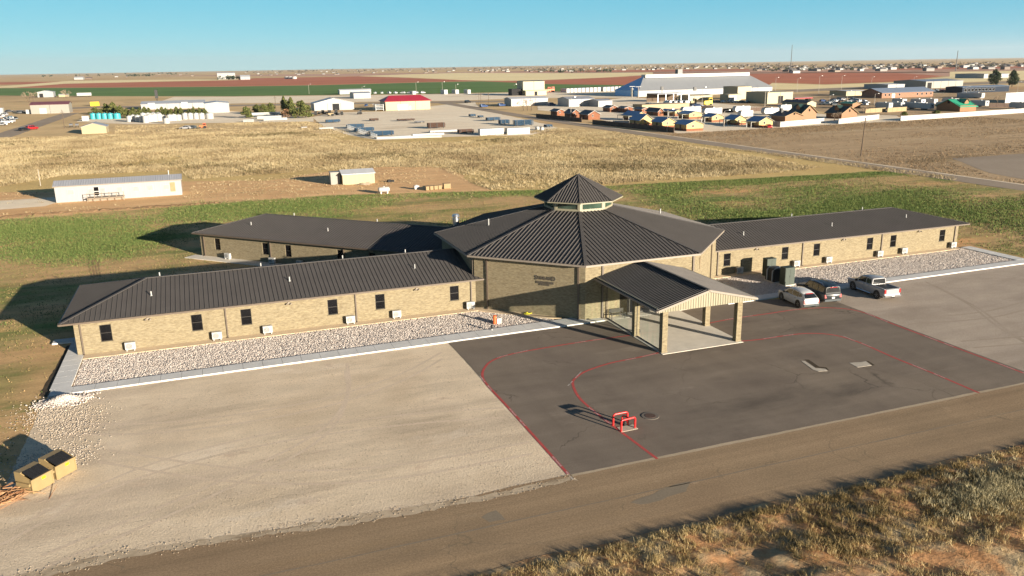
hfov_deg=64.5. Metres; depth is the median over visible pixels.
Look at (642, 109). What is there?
cabin
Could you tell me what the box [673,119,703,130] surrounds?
cabin
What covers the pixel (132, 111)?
juniper tree
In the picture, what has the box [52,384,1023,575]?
street
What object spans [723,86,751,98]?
office block
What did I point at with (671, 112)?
cabin
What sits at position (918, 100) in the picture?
camper
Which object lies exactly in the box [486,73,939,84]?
red field
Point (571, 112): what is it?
cabin
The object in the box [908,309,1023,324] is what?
tyre track
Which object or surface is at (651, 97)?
carport
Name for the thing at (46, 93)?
farm shed
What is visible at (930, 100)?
camper
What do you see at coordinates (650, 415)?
manhole cover
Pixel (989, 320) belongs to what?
tyre track
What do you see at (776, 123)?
boundary wall
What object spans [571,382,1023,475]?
dragged gravel
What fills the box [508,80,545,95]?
tall store
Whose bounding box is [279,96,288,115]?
juniper tree
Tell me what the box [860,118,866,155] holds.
utility pole
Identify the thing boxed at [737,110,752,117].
camper
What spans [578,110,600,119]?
cabin
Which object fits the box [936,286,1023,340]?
tyre track
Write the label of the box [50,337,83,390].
walkway
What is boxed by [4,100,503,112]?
highway
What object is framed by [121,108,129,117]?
juniper tree
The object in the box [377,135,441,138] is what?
panel fence
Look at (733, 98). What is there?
door
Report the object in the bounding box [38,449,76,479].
dumpster
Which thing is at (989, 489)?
pale clump
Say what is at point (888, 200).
green grass
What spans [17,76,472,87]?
red field
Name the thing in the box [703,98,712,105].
wheel loader
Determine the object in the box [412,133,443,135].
beam stack
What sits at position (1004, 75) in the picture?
shed
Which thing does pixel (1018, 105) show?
camper
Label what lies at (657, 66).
trees
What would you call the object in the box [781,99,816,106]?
tan shop
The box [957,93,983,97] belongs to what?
box trailer
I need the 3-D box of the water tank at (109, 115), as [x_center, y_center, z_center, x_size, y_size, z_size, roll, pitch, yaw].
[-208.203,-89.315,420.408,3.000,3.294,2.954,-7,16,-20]
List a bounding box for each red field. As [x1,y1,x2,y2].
[0,81,60,84]
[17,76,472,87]
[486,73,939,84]
[537,69,748,71]
[894,66,1023,69]
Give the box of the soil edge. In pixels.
[39,345,69,396]
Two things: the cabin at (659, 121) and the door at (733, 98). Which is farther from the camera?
the door at (733, 98)
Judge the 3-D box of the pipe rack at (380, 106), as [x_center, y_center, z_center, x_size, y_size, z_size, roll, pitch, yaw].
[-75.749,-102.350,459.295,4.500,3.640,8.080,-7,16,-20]
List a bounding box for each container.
[90,102,99,105]
[478,128,503,134]
[505,127,529,134]
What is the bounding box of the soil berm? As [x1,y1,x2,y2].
[0,201,220,217]
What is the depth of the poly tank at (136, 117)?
391.25 m
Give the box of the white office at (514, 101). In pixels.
[503,96,547,105]
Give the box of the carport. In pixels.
[647,92,688,101]
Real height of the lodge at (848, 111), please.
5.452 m
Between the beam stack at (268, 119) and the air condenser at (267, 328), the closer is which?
the air condenser at (267, 328)
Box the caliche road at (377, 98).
[163,91,636,103]
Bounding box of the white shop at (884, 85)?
[864,83,904,88]
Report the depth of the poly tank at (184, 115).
405.57 m
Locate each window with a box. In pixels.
[67,189,73,194]
[88,188,93,193]
[99,188,105,192]
[133,186,139,191]
[147,185,153,190]
[163,184,169,189]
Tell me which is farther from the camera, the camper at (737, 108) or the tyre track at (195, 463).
the camper at (737, 108)
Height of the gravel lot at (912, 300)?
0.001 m
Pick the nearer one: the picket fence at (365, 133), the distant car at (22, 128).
the picket fence at (365, 133)
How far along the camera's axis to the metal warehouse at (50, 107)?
486.96 m
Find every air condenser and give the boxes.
[124,341,135,350]
[212,331,221,340]
[224,253,230,258]
[262,325,272,334]
[268,257,275,263]
[345,315,354,324]
[392,310,400,318]
[466,301,474,309]
[735,267,743,273]
[792,260,800,266]
[825,256,831,263]
[876,250,883,256]
[900,247,907,253]
[949,242,956,247]
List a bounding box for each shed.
[37,90,55,96]
[81,122,108,133]
[328,168,375,184]
[955,73,987,77]
[989,73,1008,77]
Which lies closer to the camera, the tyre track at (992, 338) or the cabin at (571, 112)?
the tyre track at (992, 338)
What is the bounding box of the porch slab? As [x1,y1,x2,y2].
[604,309,742,354]
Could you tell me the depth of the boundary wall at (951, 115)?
334.88 m
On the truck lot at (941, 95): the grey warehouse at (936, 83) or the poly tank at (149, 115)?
the grey warehouse at (936, 83)
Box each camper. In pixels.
[680,106,700,111]
[702,107,721,113]
[732,105,749,111]
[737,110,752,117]
[761,107,778,114]
[777,104,791,110]
[875,102,892,108]
[891,101,904,107]
[892,98,906,101]
[905,102,921,108]
[910,98,925,102]
[915,102,934,109]
[922,98,937,103]
[969,92,984,97]
[971,100,988,106]
[1008,102,1023,108]
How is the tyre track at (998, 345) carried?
on the gravel lot at (912, 300)
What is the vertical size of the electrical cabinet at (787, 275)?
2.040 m
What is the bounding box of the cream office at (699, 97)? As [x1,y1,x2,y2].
[678,94,712,100]
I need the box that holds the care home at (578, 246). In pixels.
[57,174,969,355]
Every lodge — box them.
[769,108,804,121]
[789,104,817,118]
[824,105,858,118]
[839,100,861,107]
[935,98,977,111]
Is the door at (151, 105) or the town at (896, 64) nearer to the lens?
the door at (151, 105)
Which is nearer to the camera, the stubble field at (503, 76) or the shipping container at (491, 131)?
the shipping container at (491, 131)
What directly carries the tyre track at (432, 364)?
on the gravel lot at (129, 500)
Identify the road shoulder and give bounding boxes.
[560,120,1023,184]
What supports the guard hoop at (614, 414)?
on the asphalt lot at (701, 398)
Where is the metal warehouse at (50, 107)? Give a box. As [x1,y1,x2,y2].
[29,101,72,113]
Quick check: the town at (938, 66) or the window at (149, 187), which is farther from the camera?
the town at (938, 66)
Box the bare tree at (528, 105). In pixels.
[517,99,538,110]
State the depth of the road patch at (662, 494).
45.82 m
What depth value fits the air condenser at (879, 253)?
99.59 m
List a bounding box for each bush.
[240,106,253,117]
[251,104,261,112]
[260,104,268,111]
[267,102,275,111]
[292,100,312,117]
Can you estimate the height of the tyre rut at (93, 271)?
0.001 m
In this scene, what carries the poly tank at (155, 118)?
on the equipment yard at (230, 117)
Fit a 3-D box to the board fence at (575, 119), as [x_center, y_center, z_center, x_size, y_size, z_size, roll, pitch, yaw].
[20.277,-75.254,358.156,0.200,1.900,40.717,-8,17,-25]
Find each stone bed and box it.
[73,311,555,386]
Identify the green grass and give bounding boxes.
[0,199,353,275]
[618,173,1023,241]
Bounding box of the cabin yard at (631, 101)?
[538,97,906,132]
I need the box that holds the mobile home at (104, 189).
[52,170,182,202]
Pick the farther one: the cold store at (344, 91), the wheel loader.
the cold store at (344, 91)
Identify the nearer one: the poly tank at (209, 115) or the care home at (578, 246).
the care home at (578, 246)
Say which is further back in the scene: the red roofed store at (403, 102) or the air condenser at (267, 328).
the red roofed store at (403, 102)
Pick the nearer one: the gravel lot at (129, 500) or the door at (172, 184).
the gravel lot at (129, 500)
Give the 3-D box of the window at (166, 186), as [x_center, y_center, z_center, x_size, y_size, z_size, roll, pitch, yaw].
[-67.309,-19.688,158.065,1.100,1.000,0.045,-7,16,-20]
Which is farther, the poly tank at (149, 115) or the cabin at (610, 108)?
the cabin at (610, 108)
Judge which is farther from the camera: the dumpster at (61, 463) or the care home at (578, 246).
the care home at (578, 246)
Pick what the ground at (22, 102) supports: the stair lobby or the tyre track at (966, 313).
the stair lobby
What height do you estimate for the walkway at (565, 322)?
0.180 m
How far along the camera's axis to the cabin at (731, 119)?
312.50 m
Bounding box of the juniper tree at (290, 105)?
[285,97,297,115]
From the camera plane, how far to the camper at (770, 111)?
367.02 m
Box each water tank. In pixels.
[90,112,95,118]
[95,112,101,118]
[101,112,106,118]
[107,112,113,118]
[113,112,120,118]
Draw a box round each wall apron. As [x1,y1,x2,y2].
[83,307,566,359]
[714,248,957,278]
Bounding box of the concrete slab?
[850,361,871,366]
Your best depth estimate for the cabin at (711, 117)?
329.41 m
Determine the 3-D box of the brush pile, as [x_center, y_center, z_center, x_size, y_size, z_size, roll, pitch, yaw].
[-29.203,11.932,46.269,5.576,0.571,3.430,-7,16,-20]
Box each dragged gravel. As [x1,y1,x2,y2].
[18,477,576,575]
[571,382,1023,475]
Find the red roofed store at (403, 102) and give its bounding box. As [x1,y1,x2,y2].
[379,95,429,110]
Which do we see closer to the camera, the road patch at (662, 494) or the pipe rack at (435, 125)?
the road patch at (662, 494)
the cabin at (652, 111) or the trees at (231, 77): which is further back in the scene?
the trees at (231, 77)
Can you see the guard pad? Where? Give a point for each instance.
(627, 427)
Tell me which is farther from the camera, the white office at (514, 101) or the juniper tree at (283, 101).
the white office at (514, 101)
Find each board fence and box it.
[536,113,581,121]
[592,119,673,132]
[722,107,767,112]
[865,107,885,112]
[887,106,906,111]
[989,103,1008,107]
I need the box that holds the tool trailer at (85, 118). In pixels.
[82,116,88,120]
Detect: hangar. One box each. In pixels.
[74,76,84,79]
[217,72,234,78]
[240,75,249,79]
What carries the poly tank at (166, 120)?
on the equipment yard at (230, 117)
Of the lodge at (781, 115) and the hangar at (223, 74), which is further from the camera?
the hangar at (223, 74)
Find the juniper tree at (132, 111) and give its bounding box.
[126,107,139,114]
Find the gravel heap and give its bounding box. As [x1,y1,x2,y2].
[25,391,100,410]
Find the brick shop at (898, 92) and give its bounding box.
[861,87,934,97]
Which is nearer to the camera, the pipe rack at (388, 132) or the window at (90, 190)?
the window at (90, 190)
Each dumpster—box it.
[14,461,53,493]
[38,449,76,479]
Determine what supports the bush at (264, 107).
on the equipment yard at (230, 117)
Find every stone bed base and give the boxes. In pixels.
[714,249,1012,295]
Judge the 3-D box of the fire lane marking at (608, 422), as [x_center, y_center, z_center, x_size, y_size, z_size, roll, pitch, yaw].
[7.353,7.864,59.669,6.872,0.004,19.430,2,16,10]
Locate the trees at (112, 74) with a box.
[42,72,186,76]
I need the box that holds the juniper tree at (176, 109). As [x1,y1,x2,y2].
[173,106,178,114]
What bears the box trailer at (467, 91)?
on the caliche road at (377, 98)
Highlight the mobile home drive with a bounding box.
[0,197,55,209]
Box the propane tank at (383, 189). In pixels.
[378,186,389,193]
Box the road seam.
[262,409,1023,575]
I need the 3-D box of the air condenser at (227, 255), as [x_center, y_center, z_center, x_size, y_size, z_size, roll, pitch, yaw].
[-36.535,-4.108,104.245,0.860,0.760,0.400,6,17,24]
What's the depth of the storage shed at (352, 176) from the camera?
169.80 m
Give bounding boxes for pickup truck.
[848,274,900,298]
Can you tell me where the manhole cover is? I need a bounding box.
[641,412,658,419]
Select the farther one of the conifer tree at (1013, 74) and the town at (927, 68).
the town at (927, 68)
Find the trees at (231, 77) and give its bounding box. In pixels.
[217,75,239,79]
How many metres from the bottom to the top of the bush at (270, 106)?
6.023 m
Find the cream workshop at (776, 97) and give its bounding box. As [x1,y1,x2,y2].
[746,90,792,103]
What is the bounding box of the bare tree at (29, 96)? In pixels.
[21,92,37,101]
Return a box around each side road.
[0,113,76,137]
[441,103,1023,190]
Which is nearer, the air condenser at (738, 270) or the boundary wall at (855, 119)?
the air condenser at (738, 270)
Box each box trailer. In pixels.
[77,93,91,96]
[251,112,280,116]
[452,89,458,93]
[464,89,470,93]
[561,88,569,92]
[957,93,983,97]
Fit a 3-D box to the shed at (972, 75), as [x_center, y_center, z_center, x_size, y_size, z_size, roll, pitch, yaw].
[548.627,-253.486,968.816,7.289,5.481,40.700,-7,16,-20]
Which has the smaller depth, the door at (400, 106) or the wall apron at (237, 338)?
the wall apron at (237, 338)
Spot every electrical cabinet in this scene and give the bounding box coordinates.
[761,257,776,276]
[778,265,795,286]
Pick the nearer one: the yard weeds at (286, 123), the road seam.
the road seam
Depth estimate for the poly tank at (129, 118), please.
392.49 m
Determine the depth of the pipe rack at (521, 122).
323.53 m
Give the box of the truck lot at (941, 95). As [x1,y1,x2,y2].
[712,88,1023,116]
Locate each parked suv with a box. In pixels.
[778,286,818,307]
[796,278,841,302]
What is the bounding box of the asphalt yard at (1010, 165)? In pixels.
[953,154,1023,178]
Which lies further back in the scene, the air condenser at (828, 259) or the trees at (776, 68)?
the trees at (776, 68)
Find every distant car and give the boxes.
[18,127,29,130]
[25,125,37,129]
[179,125,190,128]
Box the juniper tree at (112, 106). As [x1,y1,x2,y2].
[106,102,117,112]
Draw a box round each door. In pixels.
[39,108,46,113]
[93,186,99,195]
[148,103,154,108]
[170,182,175,191]
[181,102,187,107]
[397,104,407,109]
[729,96,735,100]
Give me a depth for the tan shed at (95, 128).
321.56 m
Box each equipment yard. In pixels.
[77,111,313,123]
[313,102,554,139]
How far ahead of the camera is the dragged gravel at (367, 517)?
43.04 m
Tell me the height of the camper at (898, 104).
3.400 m
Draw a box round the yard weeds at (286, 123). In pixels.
[113,121,349,136]
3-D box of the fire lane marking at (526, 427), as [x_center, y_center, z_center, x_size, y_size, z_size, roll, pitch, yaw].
[2.045,7.446,61.507,10.581,0.004,27.060,3,16,15]
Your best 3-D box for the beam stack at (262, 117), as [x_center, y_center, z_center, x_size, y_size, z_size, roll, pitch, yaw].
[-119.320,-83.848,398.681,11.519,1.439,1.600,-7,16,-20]
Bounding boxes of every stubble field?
[0,79,237,87]
[373,72,652,80]
[770,71,1023,88]
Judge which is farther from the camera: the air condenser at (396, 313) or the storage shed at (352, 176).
the storage shed at (352, 176)
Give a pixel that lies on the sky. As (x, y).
(37, 36)
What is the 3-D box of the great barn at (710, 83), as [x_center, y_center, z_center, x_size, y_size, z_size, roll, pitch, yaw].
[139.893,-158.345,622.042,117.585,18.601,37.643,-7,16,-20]
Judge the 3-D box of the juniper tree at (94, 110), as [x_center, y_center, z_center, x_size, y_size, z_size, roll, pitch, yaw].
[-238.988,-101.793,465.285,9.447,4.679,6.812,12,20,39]
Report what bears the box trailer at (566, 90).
on the caliche road at (377, 98)
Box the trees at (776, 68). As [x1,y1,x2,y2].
[769,61,1023,71]
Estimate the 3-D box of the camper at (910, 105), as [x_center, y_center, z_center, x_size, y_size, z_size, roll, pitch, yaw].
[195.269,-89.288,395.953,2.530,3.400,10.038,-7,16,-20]
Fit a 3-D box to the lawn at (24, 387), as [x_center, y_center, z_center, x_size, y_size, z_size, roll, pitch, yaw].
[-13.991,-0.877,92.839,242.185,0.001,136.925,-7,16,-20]
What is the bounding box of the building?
[1005,92,1023,102]
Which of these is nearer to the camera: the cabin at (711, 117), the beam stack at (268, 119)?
the cabin at (711, 117)
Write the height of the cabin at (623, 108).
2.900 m
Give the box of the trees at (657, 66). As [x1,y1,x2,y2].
[518,63,790,70]
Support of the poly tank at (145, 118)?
on the equipment yard at (230, 117)
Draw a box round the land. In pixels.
[188,68,1023,75]
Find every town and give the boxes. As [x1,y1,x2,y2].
[67,63,994,75]
[85,63,1009,78]
[115,62,1023,76]
[245,62,1012,74]
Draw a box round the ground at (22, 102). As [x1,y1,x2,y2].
[0,58,1023,575]
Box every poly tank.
[126,115,131,121]
[134,114,139,121]
[142,115,148,122]
[147,113,152,121]
[152,113,157,121]
[157,113,162,120]
[163,117,169,122]
[167,114,172,120]
[182,112,187,118]
[187,112,192,118]
[193,112,198,118]
[198,112,204,118]
[205,112,213,118]
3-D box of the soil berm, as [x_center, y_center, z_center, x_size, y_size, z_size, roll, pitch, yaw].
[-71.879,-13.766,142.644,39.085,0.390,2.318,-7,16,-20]
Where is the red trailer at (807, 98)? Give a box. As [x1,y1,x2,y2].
[793,97,812,99]
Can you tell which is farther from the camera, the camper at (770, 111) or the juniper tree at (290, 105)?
the juniper tree at (290, 105)
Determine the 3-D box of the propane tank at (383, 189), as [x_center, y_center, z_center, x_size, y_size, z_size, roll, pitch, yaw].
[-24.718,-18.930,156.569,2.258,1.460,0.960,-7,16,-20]
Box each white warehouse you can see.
[140,100,204,109]
[203,100,229,112]
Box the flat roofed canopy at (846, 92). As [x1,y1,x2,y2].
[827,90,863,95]
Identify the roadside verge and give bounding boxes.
[472,444,1023,575]
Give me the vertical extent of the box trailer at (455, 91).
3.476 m
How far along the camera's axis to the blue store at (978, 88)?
568.22 m
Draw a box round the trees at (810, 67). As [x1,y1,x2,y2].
[753,60,1023,70]
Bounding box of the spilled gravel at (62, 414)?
[0,398,122,486]
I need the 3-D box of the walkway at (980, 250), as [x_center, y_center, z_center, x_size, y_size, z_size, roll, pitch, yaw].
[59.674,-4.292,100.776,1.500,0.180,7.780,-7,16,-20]
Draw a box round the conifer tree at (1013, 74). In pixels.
[1006,69,1019,86]
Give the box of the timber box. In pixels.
[442,183,450,188]
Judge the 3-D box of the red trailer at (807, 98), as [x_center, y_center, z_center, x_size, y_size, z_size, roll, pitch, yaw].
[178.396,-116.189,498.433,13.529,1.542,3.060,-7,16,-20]
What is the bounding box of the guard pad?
[617,424,637,431]
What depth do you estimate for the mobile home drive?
152.31 m
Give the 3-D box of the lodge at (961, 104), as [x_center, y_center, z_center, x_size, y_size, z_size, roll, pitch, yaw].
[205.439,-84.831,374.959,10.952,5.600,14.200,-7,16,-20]
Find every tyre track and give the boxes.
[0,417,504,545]
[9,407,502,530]
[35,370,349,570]
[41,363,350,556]
[58,358,442,434]
[70,352,442,424]
[98,453,532,484]
[107,441,528,471]
[897,301,1023,318]
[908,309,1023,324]
[926,282,1023,342]
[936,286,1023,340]
[961,336,1023,341]
[973,343,1023,347]
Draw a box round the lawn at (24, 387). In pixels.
[0,171,1023,489]
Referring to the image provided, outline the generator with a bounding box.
[764,266,779,282]
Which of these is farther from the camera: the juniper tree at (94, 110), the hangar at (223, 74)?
the hangar at (223, 74)
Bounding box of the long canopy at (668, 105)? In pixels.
[633,102,688,108]
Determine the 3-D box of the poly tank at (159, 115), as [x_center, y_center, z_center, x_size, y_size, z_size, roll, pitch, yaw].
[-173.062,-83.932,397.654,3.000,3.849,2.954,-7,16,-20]
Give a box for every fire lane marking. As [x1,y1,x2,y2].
[481,335,630,478]
[570,352,658,458]
[710,307,1023,372]
[743,333,979,392]
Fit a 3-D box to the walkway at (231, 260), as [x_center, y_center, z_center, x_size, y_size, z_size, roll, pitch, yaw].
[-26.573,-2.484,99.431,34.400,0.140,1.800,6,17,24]
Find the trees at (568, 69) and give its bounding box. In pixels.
[538,68,611,72]
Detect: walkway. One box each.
[49,318,604,396]
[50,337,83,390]
[185,255,279,265]
[731,259,1023,303]
[961,246,1023,259]
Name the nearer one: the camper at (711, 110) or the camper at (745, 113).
the camper at (745, 113)
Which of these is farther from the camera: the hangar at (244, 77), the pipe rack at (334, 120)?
the hangar at (244, 77)
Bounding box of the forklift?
[689,98,696,104]
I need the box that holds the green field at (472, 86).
[0,81,623,95]
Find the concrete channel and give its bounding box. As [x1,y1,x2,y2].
[802,361,826,371]
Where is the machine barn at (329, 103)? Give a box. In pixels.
[311,97,353,110]
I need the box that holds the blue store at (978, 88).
[945,85,1008,92]
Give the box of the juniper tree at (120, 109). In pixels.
[115,105,123,113]
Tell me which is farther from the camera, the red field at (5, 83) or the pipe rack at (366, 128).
the red field at (5, 83)
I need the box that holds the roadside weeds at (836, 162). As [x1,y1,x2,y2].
[479,127,956,179]
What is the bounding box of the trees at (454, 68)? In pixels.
[247,66,517,72]
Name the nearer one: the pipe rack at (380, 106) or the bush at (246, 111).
the bush at (246, 111)
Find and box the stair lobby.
[720,93,740,100]
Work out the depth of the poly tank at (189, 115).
405.94 m
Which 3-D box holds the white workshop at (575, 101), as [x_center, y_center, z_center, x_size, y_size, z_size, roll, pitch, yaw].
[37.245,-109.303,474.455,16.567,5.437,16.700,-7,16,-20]
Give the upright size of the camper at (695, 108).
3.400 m
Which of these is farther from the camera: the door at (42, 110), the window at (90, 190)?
the door at (42, 110)
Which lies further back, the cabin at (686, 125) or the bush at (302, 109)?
the bush at (302, 109)
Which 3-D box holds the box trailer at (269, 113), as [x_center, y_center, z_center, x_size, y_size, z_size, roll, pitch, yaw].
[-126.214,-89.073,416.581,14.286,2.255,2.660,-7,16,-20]
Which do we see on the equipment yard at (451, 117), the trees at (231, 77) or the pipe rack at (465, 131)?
the pipe rack at (465, 131)
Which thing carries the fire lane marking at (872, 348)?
on the asphalt lot at (701, 398)
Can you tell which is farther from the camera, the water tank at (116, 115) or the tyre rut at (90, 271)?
the water tank at (116, 115)
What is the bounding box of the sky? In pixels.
[0,0,1023,74]
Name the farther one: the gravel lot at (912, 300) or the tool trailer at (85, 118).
the tool trailer at (85, 118)
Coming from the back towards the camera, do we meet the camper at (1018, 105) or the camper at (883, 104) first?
the camper at (883, 104)
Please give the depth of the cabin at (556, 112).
386.48 m
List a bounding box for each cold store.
[338,88,370,93]
[350,91,370,98]
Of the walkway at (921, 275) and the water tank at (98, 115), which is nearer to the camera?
the walkway at (921, 275)
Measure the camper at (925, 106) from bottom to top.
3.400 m
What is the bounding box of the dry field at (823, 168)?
[0,133,916,191]
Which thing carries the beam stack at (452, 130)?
on the equipment yard at (451, 117)
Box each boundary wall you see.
[773,121,780,126]
[780,118,823,126]
[838,114,878,123]
[900,108,1023,120]
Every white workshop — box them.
[557,96,594,106]
[589,98,612,106]
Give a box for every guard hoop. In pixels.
[612,411,627,425]
[620,416,635,431]
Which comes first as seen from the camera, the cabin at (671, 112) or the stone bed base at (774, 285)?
the stone bed base at (774, 285)
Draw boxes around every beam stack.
[257,115,281,118]
[263,117,286,120]
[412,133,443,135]
[429,129,456,132]
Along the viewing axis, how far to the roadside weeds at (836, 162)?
204.67 m
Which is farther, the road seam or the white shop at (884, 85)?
the white shop at (884, 85)
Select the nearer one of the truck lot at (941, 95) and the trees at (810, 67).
the truck lot at (941, 95)
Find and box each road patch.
[482,510,504,521]
[630,481,689,503]
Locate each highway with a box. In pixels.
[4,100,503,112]
[774,81,1023,91]
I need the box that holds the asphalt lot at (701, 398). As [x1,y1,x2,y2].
[449,299,1023,474]
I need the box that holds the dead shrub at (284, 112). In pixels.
[281,109,292,116]
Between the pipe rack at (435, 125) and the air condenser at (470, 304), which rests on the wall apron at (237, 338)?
the air condenser at (470, 304)
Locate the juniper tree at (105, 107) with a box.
[100,103,110,112]
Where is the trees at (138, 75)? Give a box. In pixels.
[126,74,154,75]
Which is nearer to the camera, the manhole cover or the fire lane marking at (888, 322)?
the manhole cover
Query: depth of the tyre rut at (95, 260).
102.28 m
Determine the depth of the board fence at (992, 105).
393.84 m
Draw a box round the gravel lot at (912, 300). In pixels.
[836,264,1023,370]
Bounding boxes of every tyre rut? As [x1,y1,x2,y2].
[88,224,104,276]
[91,224,107,276]
[94,225,108,276]
[97,224,112,276]
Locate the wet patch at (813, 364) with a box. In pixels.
[805,359,873,369]
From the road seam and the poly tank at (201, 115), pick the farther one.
the poly tank at (201, 115)
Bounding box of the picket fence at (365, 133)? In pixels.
[346,124,376,137]
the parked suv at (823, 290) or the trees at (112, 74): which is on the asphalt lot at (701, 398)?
the parked suv at (823, 290)
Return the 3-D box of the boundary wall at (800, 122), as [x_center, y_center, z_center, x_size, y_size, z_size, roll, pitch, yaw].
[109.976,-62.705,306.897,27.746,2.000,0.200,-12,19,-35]
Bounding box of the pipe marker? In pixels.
[493,315,501,324]
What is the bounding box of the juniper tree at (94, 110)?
[87,106,101,112]
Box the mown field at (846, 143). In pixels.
[648,113,1023,183]
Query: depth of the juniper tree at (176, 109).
448.38 m
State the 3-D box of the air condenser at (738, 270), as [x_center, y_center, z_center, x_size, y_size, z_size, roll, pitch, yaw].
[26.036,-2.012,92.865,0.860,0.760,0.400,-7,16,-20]
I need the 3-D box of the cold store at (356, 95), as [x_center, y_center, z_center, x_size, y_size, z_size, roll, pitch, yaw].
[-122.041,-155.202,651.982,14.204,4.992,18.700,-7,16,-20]
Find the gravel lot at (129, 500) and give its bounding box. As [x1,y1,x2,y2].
[0,343,568,575]
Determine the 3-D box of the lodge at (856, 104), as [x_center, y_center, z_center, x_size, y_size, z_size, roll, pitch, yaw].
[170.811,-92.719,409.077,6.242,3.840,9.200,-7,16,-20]
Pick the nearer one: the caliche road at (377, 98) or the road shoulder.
the road shoulder
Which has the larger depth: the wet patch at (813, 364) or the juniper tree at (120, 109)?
the juniper tree at (120, 109)
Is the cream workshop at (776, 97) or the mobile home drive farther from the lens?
the cream workshop at (776, 97)
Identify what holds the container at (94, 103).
on the ground at (22, 102)
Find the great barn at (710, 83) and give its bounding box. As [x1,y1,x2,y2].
[615,69,771,96]
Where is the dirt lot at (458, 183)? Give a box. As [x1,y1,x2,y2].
[0,166,490,219]
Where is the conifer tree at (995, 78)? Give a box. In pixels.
[988,69,1002,84]
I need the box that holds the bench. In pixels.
[609,308,625,319]
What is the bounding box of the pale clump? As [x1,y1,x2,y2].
[868,454,1023,524]
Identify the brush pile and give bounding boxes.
[0,481,56,508]
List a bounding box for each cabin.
[550,108,563,115]
[563,109,579,117]
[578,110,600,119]
[602,105,617,111]
[617,106,632,111]
[617,110,644,120]
[628,113,652,124]
[633,107,646,113]
[646,107,663,115]
[650,116,676,126]
[663,108,680,115]
[673,110,702,118]
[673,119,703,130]
[700,113,723,121]
[719,114,746,124]
[741,116,773,127]
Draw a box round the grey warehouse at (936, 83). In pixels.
[894,79,963,87]
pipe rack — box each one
[325,119,339,122]
[347,124,363,127]
[354,127,373,131]
[369,130,393,135]
[373,104,383,110]
[427,122,444,128]
[457,129,473,133]
[486,117,499,120]
[498,119,509,124]
[513,119,531,125]
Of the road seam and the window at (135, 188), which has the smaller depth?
the road seam

